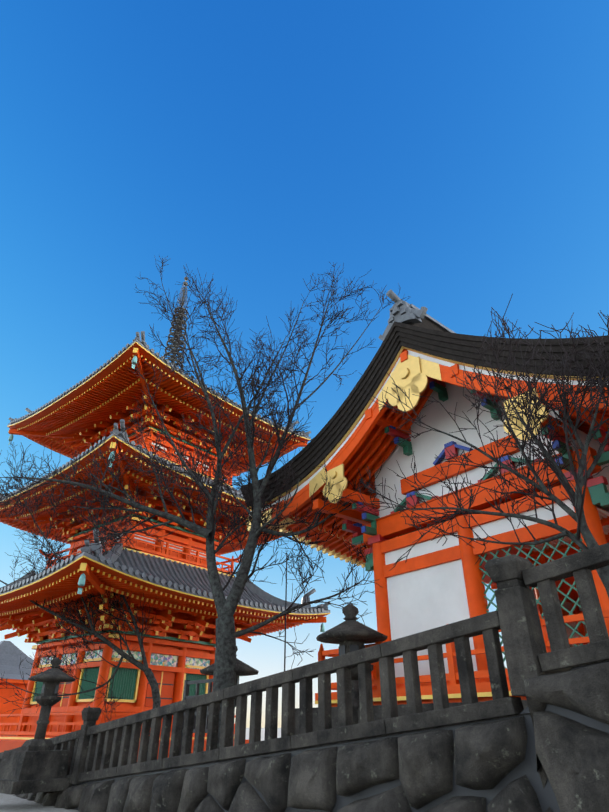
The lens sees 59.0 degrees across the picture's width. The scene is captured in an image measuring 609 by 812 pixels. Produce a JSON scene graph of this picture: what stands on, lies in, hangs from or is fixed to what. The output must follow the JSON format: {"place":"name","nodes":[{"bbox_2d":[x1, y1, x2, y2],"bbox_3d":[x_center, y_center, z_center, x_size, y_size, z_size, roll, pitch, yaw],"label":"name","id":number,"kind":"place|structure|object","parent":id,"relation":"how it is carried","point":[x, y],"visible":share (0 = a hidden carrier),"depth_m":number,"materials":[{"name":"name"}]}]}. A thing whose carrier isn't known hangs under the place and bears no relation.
{"place":"outdoors","nodes":[
{"label":"outdoors","id":0,"kind":"place"},
{"bbox_2d":[0,641,33,734],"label":"building","id":1,"kind":"structure","parent":0,"point":[11,653],"depth_m":34.35,"materials":[{"name":"wood"}]},
{"bbox_2d":[0,728,280,811],"bbox_3d":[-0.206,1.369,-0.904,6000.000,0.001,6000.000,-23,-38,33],"label":"ground","id":2,"kind":"structure","parent":0,"point":[10,803],"depth_m":13.09,"materials":[{"name":"grey stone"}]},
{"bbox_2d":[0,657,75,794],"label":"stone lantern","id":3,"kind":"object","parent":2,"relation":"on","point":[37,763],"visible":1,"depth_m":13.10,"materials":[{"name":"stone"}]},
{"bbox_2d":[13,660,608,811],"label":"retaining wall","id":4,"kind":"structure","parent":2,"relation":"on","point":[548,751],"depth_m":6.46,"materials":[{"name":"stone"}]},
{"bbox_2d":[0,0,608,727],"label":"sky","id":5,"kind":"structure","parent":0,"point":[454,153],"materials":[{"name":"blue"}]},
{"bbox_2d":[78,660,607,782],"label":"terrace","id":6,"kind":"structure","parent":0,"point":[560,670],"depth_m":6.43,"materials":[{"name":"grey stone"}]},
{"bbox_2d":[0,439,160,760],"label":"cherry tree","id":7,"kind":"object","parent":6,"relation":"on","point":[148,673],"visible":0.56,"depth_m":21.67,"materials":[{"name":"brown plant"}]},
{"bbox_2d":[0,275,329,758],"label":"pagoda","id":8,"kind":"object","parent":6,"relation":"on","point":[170,581],"visible":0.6,"depth_m":25.22,"materials":[{"name":"paint"}]},
{"bbox_2d":[179,679,212,754],"bbox_3d":[-3.108,9.541,16.082,0.130,2.520,2.130,25,-39,-35],"label":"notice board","id":9,"kind":"object","parent":6,"relation":"on","point":[187,683],"visible":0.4,"depth_m":16.68,"materials":[{"name":"wood"}]},
{"bbox_2d":[0,255,409,748],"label":"cherry tree","id":10,"kind":"object","parent":6,"relation":"on","point":[224,673],"visible":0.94,"depth_m":15.52,"materials":[{"name":"brown plant"}]},
{"bbox_2d":[200,646,258,706],"bbox_3d":[-1.877,7.231,13.129,1.498,2.683,1.498,-23,-38,33],"label":"stone lantern","id":11,"kind":"object","parent":6,"relation":"on","point":[241,668],"visible":0.17,"depth_m":13.17,"materials":[{"name":"stone"}]},
{"bbox_2d":[284,554,286,670],"bbox_3d":[-0.668,8.450,18.396,0.052,6.850,0.060,-23,-38,33],"label":"metal pole","id":12,"kind":"object","parent":6,"relation":"on","point":[285,619],"visible":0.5,"depth_m":18.90,"materials":[{"name":"metal"}]},
{"bbox_2d":[0,543,608,783],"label":"stone fence","id":13,"kind":"object","parent":6,"relation":"on","point":[109,749],"visible":0.83,"depth_m":7.57,"materials":[{"name":"stone"}]},
{"bbox_2d":[316,604,387,723],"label":"stone lantern","id":14,"kind":"structure","parent":6,"relation":"on","point":[350,634],"depth_m":11.45,"materials":[{"name":"stone"}]},
{"bbox_2d":[240,290,608,734],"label":"temple building","id":15,"kind":"structure","parent":6,"relation":"on","point":[429,584],"depth_m":13.12,"materials":[{"name":"paint"}]},
{"bbox_2d":[343,294,608,597],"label":"cherry tree","id":16,"kind":"object","parent":6,"relation":"on","point":[577,496],"visible":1,"depth_m":8.87,"materials":[{"name":"brown plant"}]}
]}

